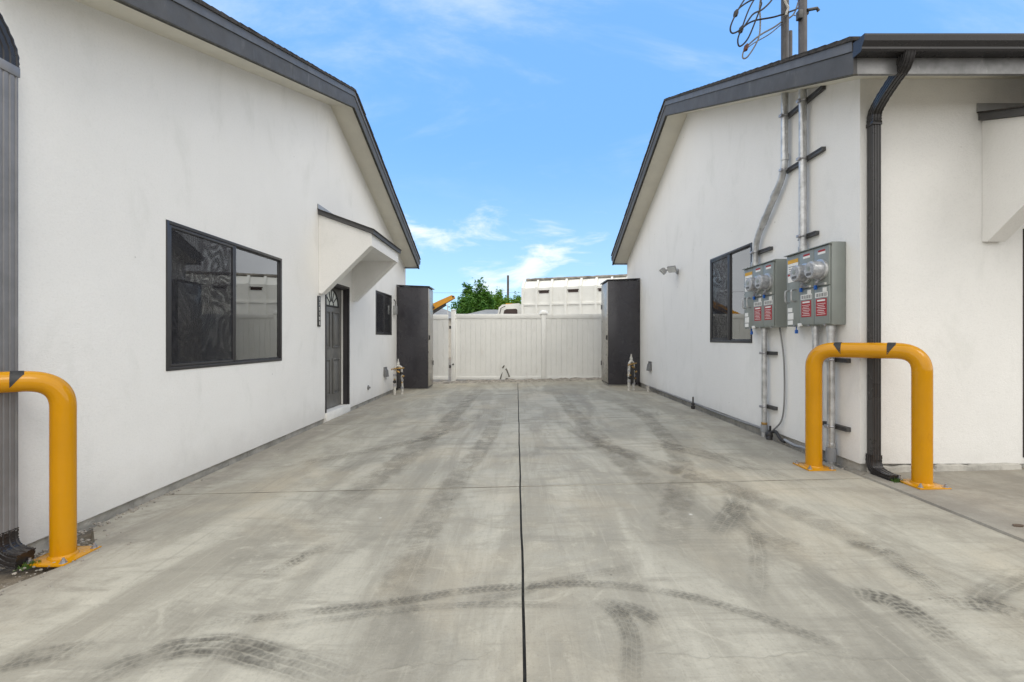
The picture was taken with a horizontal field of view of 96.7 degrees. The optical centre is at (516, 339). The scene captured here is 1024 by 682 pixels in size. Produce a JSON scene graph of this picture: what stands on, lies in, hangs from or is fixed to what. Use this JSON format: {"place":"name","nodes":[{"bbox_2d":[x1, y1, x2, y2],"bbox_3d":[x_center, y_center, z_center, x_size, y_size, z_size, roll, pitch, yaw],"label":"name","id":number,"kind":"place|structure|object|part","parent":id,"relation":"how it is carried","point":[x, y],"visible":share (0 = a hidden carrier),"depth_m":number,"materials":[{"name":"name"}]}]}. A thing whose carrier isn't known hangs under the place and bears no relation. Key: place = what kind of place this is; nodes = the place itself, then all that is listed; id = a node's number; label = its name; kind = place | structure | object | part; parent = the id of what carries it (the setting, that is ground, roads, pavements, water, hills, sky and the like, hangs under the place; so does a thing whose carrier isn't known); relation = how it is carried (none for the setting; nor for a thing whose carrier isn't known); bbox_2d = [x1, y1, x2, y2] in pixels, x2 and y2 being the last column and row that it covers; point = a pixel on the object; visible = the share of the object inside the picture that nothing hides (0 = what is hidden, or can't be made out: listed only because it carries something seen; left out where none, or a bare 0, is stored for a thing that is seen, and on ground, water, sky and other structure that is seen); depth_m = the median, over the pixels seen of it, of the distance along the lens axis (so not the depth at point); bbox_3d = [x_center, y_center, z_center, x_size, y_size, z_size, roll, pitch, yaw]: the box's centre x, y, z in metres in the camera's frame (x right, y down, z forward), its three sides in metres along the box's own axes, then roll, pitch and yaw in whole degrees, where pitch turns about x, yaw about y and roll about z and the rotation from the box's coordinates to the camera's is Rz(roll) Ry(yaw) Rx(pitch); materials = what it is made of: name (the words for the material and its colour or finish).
{"place":"outdoors","nodes":[
{"label":"outdoors","id":0,"kind":"place"},
{"bbox_2d":[0,358,710,589],"bbox_3d":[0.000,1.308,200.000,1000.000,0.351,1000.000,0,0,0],"label":"ground","id":1,"kind":"structure","parent":0,"point":[7,578],"depth_m":2.74,"materials":[{"name":"grey concrete"}]},
{"bbox_2d":[0,0,420,569],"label":"house","id":2,"kind":"structure","parent":1,"relation":"on","point":[201,210],"depth_m":4.07,"materials":[{"name":"white paint"}]},
{"bbox_2d":[166,219,281,370],"bbox_3d":[-3.112,-0.388,5.010,0.040,1.341,1.976,0,0,0],"label":"window","id":3,"kind":"structure","parent":2,"relation":"in","point":[224,297],"depth_m":4.75,"materials":[{"name":"black glass"}]},
{"bbox_2d":[317,296,320,326],"bbox_3d":[-3.089,-0.435,7.115,0.018,0.480,0.100,0,0,0],"label":"address plaque","id":4,"kind":"object","parent":2,"relation":"attached to","point":[318,311],"visible":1,"depth_m":7.09,"materials":[{"name":"metal"}]},
{"bbox_2d":[327,288,342,408],"bbox_3d":[-3.228,0.144,7.891,0.073,2.088,0.934,0,0,0],"label":"door","id":5,"kind":"structure","parent":2,"relation":"in","point":[334,296],"depth_m":8.04,"materials":[{"name":"paint"}]},
{"bbox_2d":[376,290,391,334],"bbox_3d":[-3.112,-0.590,10.635,0.040,0.976,1.266,0,0,0],"label":"window","id":6,"kind":"structure","parent":2,"relation":"in","point":[383,300],"depth_m":10.60,"materials":[{"name":"black glass"}]},
{"bbox_2d":[384,367,388,376],"bbox_3d":[-3.064,0.770,10.700,0.068,0.230,0.240,0,0,0],"label":"wall vent","id":7,"kind":"object","parent":2,"relation":"attached to","point":[386,373],"depth_m":10.64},
{"bbox_2d":[393,299,397,314],"bbox_3d":[-3.055,-0.813,11.450,0.090,0.387,0.120,0,0,0],"label":"control box","id":8,"kind":"object","parent":2,"relation":"attached to","point":[395,309],"visible":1,"depth_m":11.39,"materials":[{"name":"grey metal"}]},
{"bbox_2d":[433,295,454,313],"bbox_3d":[-6.430,-0.500,24.100,6.340,3.600,2.400,0,0,0],"label":"excavator","id":9,"kind":"object","parent":1,"relation":"on","point":[440,304],"visible":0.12,"depth_m":23.80,"materials":[{"name":"metal"}]},
{"bbox_2d":[449,277,495,313],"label":"broadleaf tree","id":10,"kind":"object","parent":1,"relation":"on","point":[478,300],"visible":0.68,"depth_m":45.44,"materials":[{"name":"green plant"}]},
{"bbox_2d":[469,310,497,313],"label":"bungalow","id":11,"kind":"object","parent":1,"relation":"on","point":[488,312],"visible":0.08,"depth_m":42.20,"materials":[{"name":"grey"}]},
{"bbox_2d":[488,289,520,309],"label":"broadleaf tree","id":12,"kind":"object","parent":1,"relation":"on","point":[500,300],"visible":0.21,"depth_m":49.55,"materials":[{"name":"green plant"}]},
{"bbox_2d":[507,275,508,297],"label":"utility pole","id":13,"kind":"object","parent":1,"relation":"on","point":[507,286],"visible":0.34,"depth_m":59.89,"materials":[{"name":"grey wood"}]},
{"bbox_2d":[498,303,520,313],"bbox_3d":[-0.392,-0.248,22.941,1.264,3.084,2.319,0,0,0],"label":"truck cab","id":14,"kind":"object","parent":1,"relation":"on","point":[510,308],"visible":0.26,"depth_m":21.90,"materials":[{"name":"metal"}]},
{"bbox_3d":[-0.345,-1.155,21.888,0.750,0.610,0.017,0,0,0],"label":"side window","id":15,"kind":"part","parent":14,"relation":"part of","materials":[{"name":"black glass"}]},
{"bbox_2d":[433,309,600,380],"bbox_3d":[-0.400,0.250,13.386,13.340,2.273,0.187,0,0,0],"label":"vinyl fence","id":16,"kind":"object","parent":1,"relation":"on","point":[543,344],"visible":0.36,"depth_m":13.38,"materials":[{"name":"white plastic"}]},
{"bbox_2d":[433,377,600,383],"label":"concrete curb","id":17,"kind":"structure","parent":1,"relation":"on","point":[515,380],"depth_m":13.07,"materials":[{"name":"grey concrete"}]},
{"bbox_2d":[521,274,626,313],"bbox_3d":[6.416,-0.865,20.858,12.230,4.131,2.550,0,0,19],"label":"cargo trailer","id":18,"kind":"object","parent":1,"relation":"on","point":[569,295],"visible":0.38,"depth_m":21.08,"materials":[{"name":"metal"}]},
{"bbox_2d":[611,33,1023,480],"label":"house","id":19,"kind":"structure","parent":1,"relation":"on","point":[915,186],"depth_m":4.11,"materials":[{"name":"white paint"}]},
{"bbox_2d":[646,361,651,370],"bbox_3d":[3.064,0.625,10.550,0.068,0.220,0.240,0,0,0],"label":"wall vent","id":20,"kind":"object","parent":19,"relation":"attached to","point":[649,366],"depth_m":10.48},
{"bbox_2d":[659,265,678,274],"bbox_3d":[2.925,-1.322,8.783,0.377,0.154,0.266,0,0,42],"label":"flood light","id":21,"kind":"object","parent":19,"relation":"attached to","point":[669,269],"visible":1,"depth_m":8.69,"materials":[{"name":"grey metal"}]},
{"bbox_2d":[645,385,760,428],"bbox_3d":[3.079,1.119,8.275,0.040,0.059,5.250,0,0,0],"label":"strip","id":22,"kind":"object","parent":19,"relation":"attached to","point":[738,420],"depth_m":7.10,"materials":[{"name":"grey concrete"}]},
{"bbox_2d":[710,242,751,342],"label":"window","id":23,"kind":"structure","parent":19,"relation":"in","point":[726,272],"depth_m":6.63,"materials":[{"name":"black glass"}]},
{"bbox_2d":[742,259,786,333],"bbox_3d":[2.958,-0.490,5.565,0.278,0.860,0.718,0,0,0],"label":"meter box","id":24,"kind":"object","parent":19,"relation":"attached to","point":[765,289],"visible":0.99,"depth_m":5.33,"materials":[{"name":"grey metal"}]},
{"bbox_2d":[773,327,784,429],"bbox_3d":[3.060,0.518,5.358,0.030,1.315,0.300,0,0,-6],"label":"ground cable","id":25,"kind":"object","parent":24,"relation":"attached to","point":[784,379],"visible":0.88,"depth_m":5.23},
{"bbox_2d":[759,328,777,437],"bbox_3d":[3.037,0.546,5.530,0.123,1.367,0.260,0,0,0],"label":"riser conduit","id":26,"kind":"object","parent":19,"relation":"attached to","point":[764,406],"visible":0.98,"depth_m":5.55,"materials":[{"name":"grey metal"}]},
{"bbox_2d":[750,0,788,265],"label":"service mast","id":27,"kind":"object","parent":19,"relation":"attached to","point":[755,252],"visible":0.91,"depth_m":5.15,"materials":[{"name":"metal"}]},
{"bbox_2d":[737,0,761,46],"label":"service wire","id":28,"kind":"object","parent":27,"relation":"hanging from","point":[740,32],"visible":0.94,"depth_m":5.06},
{"bbox_2d":[729,0,771,33],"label":"service wire","id":29,"kind":"object","parent":27,"relation":"hanging from","point":[736,12],"visible":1,"depth_m":4.96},
{"bbox_2d":[742,0,797,58],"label":"service wire","id":30,"kind":"object","parent":27,"relation":"hanging from","point":[746,47],"visible":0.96,"depth_m":5.12,"materials":[{"name":"metal"}]},
{"bbox_2d":[746,8,797,25],"bbox_3d":[2.851,-3.601,5.111,0.707,0.328,0.076,0,0,0],"label":"service wire","id":31,"kind":"object","parent":27,"relation":"hanging from","point":[771,17],"visible":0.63,"depth_m":5.09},
{"bbox_2d":[749,14,795,46],"bbox_3d":[2.888,-3.491,5.182,0.582,0.401,0.052,0,0,3],"label":"service wire","id":32,"kind":"object","parent":27,"relation":"hanging from","point":[771,32],"visible":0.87,"depth_m":5.19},
{"bbox_2d":[784,0,789,15],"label":"service wire","id":33,"kind":"object","parent":27,"relation":"attached to","point":[787,5],"visible":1,"depth_m":5.07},
{"bbox_2d":[789,30,791,56],"bbox_3d":[3.250,-3.380,5.420,0.058,0.560,0.058,0,0,0],"label":"vent pipe","id":34,"kind":"object","parent":19,"relation":"on","point":[790,42],"visible":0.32,"depth_m":5.39,"materials":[{"name":"grey metal"}]},
{"bbox_2d":[786,0,825,251],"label":"service mast","id":35,"kind":"object","parent":19,"relation":"attached to","point":[803,101],"visible":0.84,"depth_m":4.80,"materials":[{"name":"metal"}]},
{"bbox_2d":[784,241,845,333],"bbox_3d":[2.958,-0.490,4.635,0.278,0.860,0.718,0,0,0],"label":"meter box","id":36,"kind":"object","parent":19,"relation":"attached to","point":[816,286],"visible":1,"depth_m":4.41,"materials":[{"name":"grey metal"}]},
{"bbox_2d":[811,326,819,348],"bbox_3d":[3.035,0.546,4.620,0.074,1.367,0.074,0,0,0],"label":"riser conduit","id":37,"kind":"object","parent":19,"relation":"attached to","point":[815,330],"visible":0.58,"depth_m":4.60,"materials":[{"name":"silver metal"}]},
{"bbox_2d":[823,325,850,465],"bbox_3d":[3.035,0.546,4.390,0.126,1.367,0.340,0,0,0],"label":"riser conduit","id":38,"kind":"object","parent":19,"relation":"attached to","point":[830,425],"visible":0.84,"depth_m":4.37,"materials":[{"name":"grey metal"}]},
{"bbox_2d":[433,308,450,357],"bbox_3d":[-7.050,-0.700,38.000,6.900,4.200,8.000,0,0,0],"label":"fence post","id":39,"kind":"object","parent":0,"point":[442,311],"visible":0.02,"depth_m":34.30,"materials":[{"name":"white plastic"}]},
{"bbox_2d":[0,380,1023,681],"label":"driveway","id":40,"kind":"structure","parent":0,"point":[514,530],"depth_m":2.55,"materials":[{"name":"concrete"}]},
{"bbox_2d":[15,558,41,570],"bbox_3d":[-2.899,1.332,2.695,0.101,0.042,0.118,0,0,36],"label":"moss","id":41,"kind":"object","parent":40,"relation":"on","point":[26,565],"visible":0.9,"depth_m":2.68,"materials":[{"name":"green plant"}]},
{"bbox_2d":[0,371,101,566],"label":"pipe guard","id":42,"kind":"object","parent":40,"relation":"on","point":[57,392],"visible":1,"depth_m":2.76,"materials":[{"name":"yellow paint"}]},
{"bbox_2d":[174,638,272,664],"bbox_3d":[-1.150,1.308,1.840,1.184,0.028,0.393,0,0,3],"label":"tyre mark","id":43,"kind":"object","parent":40,"relation":"on","point":[205,639],"visible":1,"depth_m":1.92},
{"bbox_2d":[391,359,403,394],"bbox_3d":[-2.805,0.895,10.730,0.307,0.861,0.129,0,0,-12],"label":"backflow valve","id":44,"kind":"object","parent":40,"relation":"on","point":[399,371],"visible":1,"depth_m":10.71,"materials":[{"name":"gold metal"}]},
{"bbox_2d":[397,285,434,389],"bbox_3d":[-2.663,-0.030,12.050,0.845,2.735,0.720,0,0,0],"label":"storage cabinet","id":45,"kind":"object","parent":40,"relation":"on","point":[415,305],"visible":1,"depth_m":11.72,"materials":[{"name":"black metal"}]},
{"bbox_3d":[-2.264,-0.046,12.050,0.048,2.527,0.620,0,0,0],"label":"door","id":46,"kind":"part","parent":45,"relation":"part of","materials":[{"name":"metal"}]},
{"bbox_2d":[0,428,874,595],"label":"gravel","id":47,"kind":"structure","parent":40,"relation":"on","point":[99,524],"depth_m":3.16,"materials":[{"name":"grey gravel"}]},
{"bbox_2d":[783,438,804,449],"bbox_3d":[3.055,1.160,4.940,0.043,0.052,0.523,0,0,0],"label":"pipe offcut","id":48,"kind":"object","parent":47,"relation":"on","point":[793,444],"visible":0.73,"depth_m":5.00,"materials":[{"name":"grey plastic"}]},
{"bbox_2d":[600,278,639,385],"bbox_3d":[2.667,-0.158,11.860,0.835,2.741,0.940,0,0,0],"label":"storage cabinet","id":49,"kind":"object","parent":40,"relation":"on","point":[620,321],"visible":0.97,"depth_m":11.42,"materials":[{"name":"black metal"}]},
{"bbox_3d":[2.274,-0.174,11.860,0.048,2.533,0.840,0,0,0],"label":"door","id":50,"kind":"part","parent":49,"relation":"part of","materials":[{"name":"metal"}]},
{"bbox_2d":[627,354,636,390],"bbox_3d":[2.627,0.769,10.421,0.307,0.861,0.129,0,0,-38],"label":"backflow valve","id":51,"kind":"object","parent":40,"relation":"on","point":[631,371],"visible":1,"depth_m":10.40,"materials":[{"name":"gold metal"}]},
{"bbox_2d":[691,397,694,408],"bbox_3d":[2.990,1.092,7.720,0.063,0.224,0.063,0,0,0],"label":"ground rod","id":52,"kind":"object","parent":40,"relation":"on","point":[692,405],"visible":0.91,"depth_m":7.71,"materials":[{"name":"black metal"}]},
{"bbox_2d":[765,426,785,442],"bbox_3d":[3.022,1.131,5.342,0.091,0.188,0.335,0,0,0],"label":"cable clamp","id":53,"kind":"object","parent":40,"relation":"on","point":[769,434],"visible":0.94,"depth_m":5.40,"materials":[{"name":"black metal"}]},
{"bbox_2d":[655,651,925,659],"bbox_3d":[1.079,1.255,1.809,1.043,0.024,0.048,0,0,2],"label":"crack","id":54,"kind":"object","parent":40,"relation":"on","point":[791,652],"visible":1,"depth_m":1.80,"materials":[{"name":"grey concrete"}]},
{"bbox_2d":[793,342,951,489],"bbox_3d":[3.067,0.619,4.018,0.352,1.182,1.116,0,0,-44],"label":"pipe guard","id":55,"kind":"object","parent":40,"relation":"on","point":[917,359],"visible":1,"depth_m":3.83,"materials":[{"name":"yellow paint"}]},
{"bbox_2d":[872,594,922,614],"bbox_3d":[1.741,1.239,2.060,0.269,0.006,0.488,0,0,0],"label":"tyre mark","id":56,"kind":"object","parent":40,"relation":"on","point":[897,604],"visible":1,"depth_m":2.12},
{"bbox_2d":[203,0,1023,310],"label":"sky","id":57,"kind":"structure","parent":0,"point":[512,137],"materials":[{"name":"blue"}]},
{"bbox_2d":[848,467,1023,541],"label":"walkway","id":58,"kind":"structure","parent":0,"point":[992,499],"depth_m":3.49,"materials":[{"name":"concrete"}]},
{"bbox_2d":[891,478,902,482],"bbox_3d":[3.208,1.184,3.826,0.119,0.041,0.099,0,0,19],"label":"moss","id":59,"kind":"object","parent":58,"relation":"on","point":[896,480],"visible":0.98,"depth_m":3.82,"materials":[{"name":"green plant"}]},
{"bbox_2d":[1012,524,1023,526],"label":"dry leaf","id":60,"kind":"object","parent":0,"point":[1017,525],"visible":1,"depth_m":2.92,"materials":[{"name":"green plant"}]}
]}

